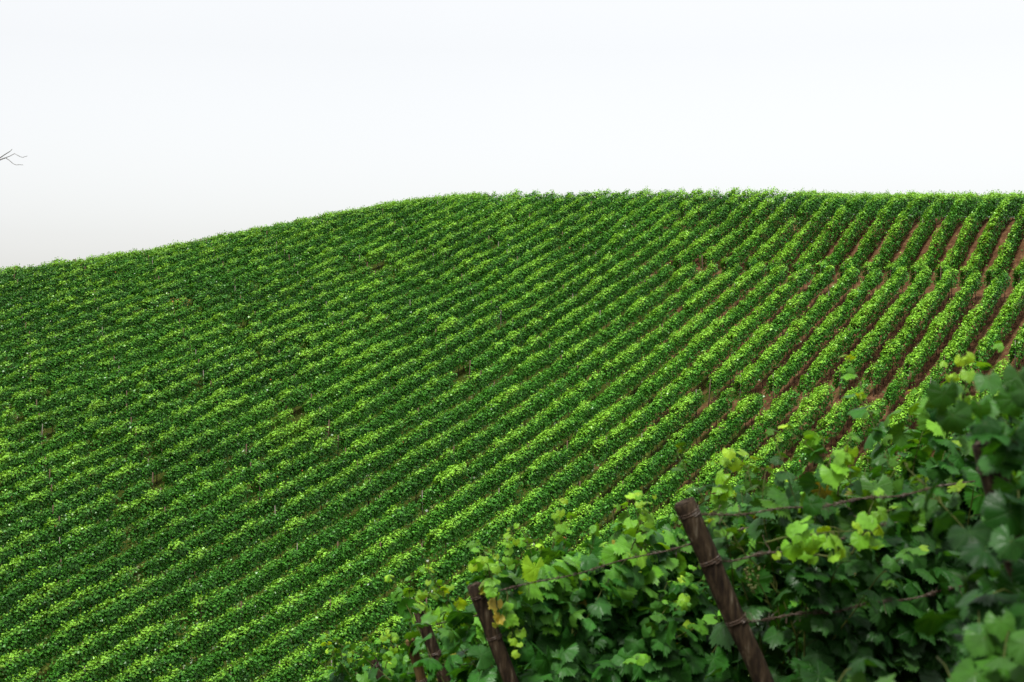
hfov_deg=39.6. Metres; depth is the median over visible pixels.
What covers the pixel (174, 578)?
vine row
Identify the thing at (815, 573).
grapevine
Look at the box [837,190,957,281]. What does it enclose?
vine row
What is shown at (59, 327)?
vine row
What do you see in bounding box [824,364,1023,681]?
grapevine
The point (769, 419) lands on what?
vine row
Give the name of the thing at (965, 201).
vine row
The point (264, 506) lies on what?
vine row
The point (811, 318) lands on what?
vine row
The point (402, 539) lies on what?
vine row
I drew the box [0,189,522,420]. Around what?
vine row
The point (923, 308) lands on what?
vine row
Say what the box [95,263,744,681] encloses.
vine row
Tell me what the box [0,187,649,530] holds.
vine row
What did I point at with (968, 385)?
vine row
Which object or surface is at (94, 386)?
vine row
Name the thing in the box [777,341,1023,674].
grapevine
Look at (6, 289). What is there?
vine row
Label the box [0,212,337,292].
vine row
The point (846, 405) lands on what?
vine row
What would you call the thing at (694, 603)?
grapevine
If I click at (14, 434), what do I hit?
vine row
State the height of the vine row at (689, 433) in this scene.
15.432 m
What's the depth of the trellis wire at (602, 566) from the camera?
6.79 m
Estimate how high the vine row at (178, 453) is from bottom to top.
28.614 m
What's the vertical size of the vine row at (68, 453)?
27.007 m
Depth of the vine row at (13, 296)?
127.31 m
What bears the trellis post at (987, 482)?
on the ground
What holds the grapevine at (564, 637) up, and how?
on the ground
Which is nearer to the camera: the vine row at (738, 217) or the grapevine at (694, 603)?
the grapevine at (694, 603)
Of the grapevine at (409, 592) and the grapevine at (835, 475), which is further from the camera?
the grapevine at (409, 592)
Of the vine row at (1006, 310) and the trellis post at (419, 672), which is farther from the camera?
the vine row at (1006, 310)
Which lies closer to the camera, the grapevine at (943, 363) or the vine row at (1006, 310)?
the grapevine at (943, 363)
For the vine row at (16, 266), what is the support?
on the ground
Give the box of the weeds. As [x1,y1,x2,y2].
[0,211,1022,681]
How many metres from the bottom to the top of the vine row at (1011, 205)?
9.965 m
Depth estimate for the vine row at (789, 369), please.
97.02 m
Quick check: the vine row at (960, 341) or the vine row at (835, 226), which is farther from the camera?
the vine row at (835, 226)
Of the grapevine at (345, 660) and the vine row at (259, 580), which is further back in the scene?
the vine row at (259, 580)
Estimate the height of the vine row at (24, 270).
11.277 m
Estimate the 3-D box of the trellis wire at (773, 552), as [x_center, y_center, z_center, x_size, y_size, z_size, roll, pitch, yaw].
[1.028,0.686,4.926,0.836,0.121,0.112,0,0,-29]
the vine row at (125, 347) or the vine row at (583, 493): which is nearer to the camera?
the vine row at (583, 493)
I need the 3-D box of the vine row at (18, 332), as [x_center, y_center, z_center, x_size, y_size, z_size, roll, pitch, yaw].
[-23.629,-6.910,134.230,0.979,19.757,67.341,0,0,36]
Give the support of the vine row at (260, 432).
on the ground
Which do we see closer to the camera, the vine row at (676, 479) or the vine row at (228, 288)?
the vine row at (676, 479)
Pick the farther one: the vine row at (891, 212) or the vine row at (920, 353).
the vine row at (891, 212)
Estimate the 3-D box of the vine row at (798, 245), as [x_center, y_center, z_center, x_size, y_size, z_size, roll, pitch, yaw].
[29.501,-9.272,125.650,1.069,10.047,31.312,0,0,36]
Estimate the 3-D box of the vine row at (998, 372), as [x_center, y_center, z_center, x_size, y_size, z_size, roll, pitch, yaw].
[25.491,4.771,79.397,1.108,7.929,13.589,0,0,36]
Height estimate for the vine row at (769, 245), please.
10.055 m
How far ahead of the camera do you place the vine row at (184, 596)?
81.32 m
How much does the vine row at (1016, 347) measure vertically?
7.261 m
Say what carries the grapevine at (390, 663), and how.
on the ground
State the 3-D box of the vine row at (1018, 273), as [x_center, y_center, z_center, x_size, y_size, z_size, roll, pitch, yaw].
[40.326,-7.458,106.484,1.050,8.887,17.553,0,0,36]
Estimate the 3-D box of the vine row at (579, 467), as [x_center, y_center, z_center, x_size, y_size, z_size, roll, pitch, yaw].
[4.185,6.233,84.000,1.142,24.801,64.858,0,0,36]
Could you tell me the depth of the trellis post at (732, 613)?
4.70 m
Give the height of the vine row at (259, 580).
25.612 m
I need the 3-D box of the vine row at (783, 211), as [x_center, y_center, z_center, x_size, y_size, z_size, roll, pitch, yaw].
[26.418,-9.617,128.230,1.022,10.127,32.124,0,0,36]
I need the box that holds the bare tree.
[0,149,25,164]
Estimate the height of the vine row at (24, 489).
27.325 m
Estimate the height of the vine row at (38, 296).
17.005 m
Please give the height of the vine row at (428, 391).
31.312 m
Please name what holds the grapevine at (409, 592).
on the ground
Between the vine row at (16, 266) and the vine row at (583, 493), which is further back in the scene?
the vine row at (16, 266)
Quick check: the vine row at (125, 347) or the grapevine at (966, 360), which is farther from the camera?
the vine row at (125, 347)
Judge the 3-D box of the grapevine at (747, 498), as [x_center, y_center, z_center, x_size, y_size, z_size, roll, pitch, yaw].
[1.933,1.601,8.428,1.332,2.058,2.163,0,0,36]
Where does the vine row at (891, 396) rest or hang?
on the ground
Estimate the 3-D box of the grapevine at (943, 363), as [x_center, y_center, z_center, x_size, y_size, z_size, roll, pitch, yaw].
[2.854,1.053,6.935,2.111,2.109,1.624,0,0,-24]
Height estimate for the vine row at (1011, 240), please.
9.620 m
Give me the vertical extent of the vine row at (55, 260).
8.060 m
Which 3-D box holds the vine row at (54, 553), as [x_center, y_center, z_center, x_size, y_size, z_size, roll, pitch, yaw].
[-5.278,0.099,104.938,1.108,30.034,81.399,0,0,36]
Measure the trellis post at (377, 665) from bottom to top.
1.763 m
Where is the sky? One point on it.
(137, 124)
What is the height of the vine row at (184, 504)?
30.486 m
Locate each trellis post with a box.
[370,657,383,679]
[405,638,426,681]
[414,609,450,681]
[467,582,518,681]
[674,497,773,681]
[971,439,1020,579]
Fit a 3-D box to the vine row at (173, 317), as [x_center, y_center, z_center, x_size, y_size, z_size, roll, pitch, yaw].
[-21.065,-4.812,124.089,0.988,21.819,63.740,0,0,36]
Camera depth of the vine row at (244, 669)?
78.79 m
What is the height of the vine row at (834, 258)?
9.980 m
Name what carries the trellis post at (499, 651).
on the ground
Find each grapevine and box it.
[313,624,482,681]
[320,561,530,681]
[323,641,410,679]
[384,490,798,681]
[534,448,830,681]
[671,427,1020,681]
[689,436,916,660]
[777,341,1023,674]
[819,436,1023,655]
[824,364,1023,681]
[888,360,1010,477]
[945,352,975,418]
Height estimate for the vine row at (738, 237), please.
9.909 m
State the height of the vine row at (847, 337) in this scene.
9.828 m
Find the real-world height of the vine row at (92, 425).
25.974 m
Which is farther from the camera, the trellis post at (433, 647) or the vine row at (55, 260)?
the vine row at (55, 260)
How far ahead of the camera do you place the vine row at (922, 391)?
82.56 m
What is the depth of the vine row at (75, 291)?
126.95 m
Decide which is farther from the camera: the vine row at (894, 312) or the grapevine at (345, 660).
the vine row at (894, 312)
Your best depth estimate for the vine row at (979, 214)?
109.60 m
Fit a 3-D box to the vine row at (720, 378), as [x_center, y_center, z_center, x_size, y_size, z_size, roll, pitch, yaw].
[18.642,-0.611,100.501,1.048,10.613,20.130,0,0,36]
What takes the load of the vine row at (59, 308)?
on the ground
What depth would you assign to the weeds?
84.10 m
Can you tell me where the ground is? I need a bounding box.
[0,198,1023,681]
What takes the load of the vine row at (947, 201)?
on the ground
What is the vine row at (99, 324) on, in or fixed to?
on the ground
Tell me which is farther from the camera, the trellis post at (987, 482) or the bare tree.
the bare tree
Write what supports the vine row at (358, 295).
on the ground
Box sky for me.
[0,0,1023,269]
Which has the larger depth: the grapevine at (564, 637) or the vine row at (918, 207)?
the vine row at (918, 207)
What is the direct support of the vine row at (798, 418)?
on the ground
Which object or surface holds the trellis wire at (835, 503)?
attached to the trellis post at (732, 613)
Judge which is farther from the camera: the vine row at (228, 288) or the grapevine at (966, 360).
the vine row at (228, 288)
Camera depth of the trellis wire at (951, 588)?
4.91 m
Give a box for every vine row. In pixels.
[0,185,741,638]
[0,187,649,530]
[0,187,703,592]
[0,188,630,511]
[0,188,685,570]
[0,188,720,615]
[0,188,758,669]
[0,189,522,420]
[0,189,539,432]
[0,189,554,445]
[0,189,611,496]
[0,189,669,547]
[0,190,589,474]
[0,191,477,368]
[0,191,481,378]
[0,191,487,395]
[0,191,498,404]
[0,191,574,461]
[0,192,468,345]
[0,194,449,360]
[0,194,460,339]
[0,198,415,323]
[0,201,401,317]
[0,203,377,307]
[0,207,357,303]
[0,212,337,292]
[0,222,284,275]
[0,231,230,283]
[0,234,217,275]
[0,264,674,681]
[6,262,697,681]
[57,260,718,681]
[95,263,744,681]
[150,261,768,681]
[202,264,788,681]
[254,261,813,681]
[301,389,704,681]
[366,388,735,671]
[572,393,765,553]
[639,386,799,545]
[649,383,835,546]
[672,186,779,276]
[699,188,841,270]
[706,263,835,407]
[719,190,858,273]
[731,264,859,402]
[743,191,885,280]
[750,377,870,498]
[763,266,883,400]
[765,191,901,275]
[790,189,922,277]
[796,266,908,399]
[813,190,938,276]
[814,366,908,476]
[831,265,932,399]
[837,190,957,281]
[845,363,944,479]
[860,190,978,280]
[862,266,959,396]
[884,191,983,282]
[894,360,978,476]
[901,270,983,389]
[907,189,1008,283]
[934,188,1021,288]
[936,270,1010,381]
[947,355,1009,439]
[958,190,1023,288]
[972,275,1023,373]
[984,204,1023,286]
[1006,322,1023,368]
[1011,257,1023,290]
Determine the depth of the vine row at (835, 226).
118.42 m
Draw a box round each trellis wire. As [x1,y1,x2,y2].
[497,521,771,592]
[701,480,978,522]
[721,516,896,562]
[745,585,962,625]

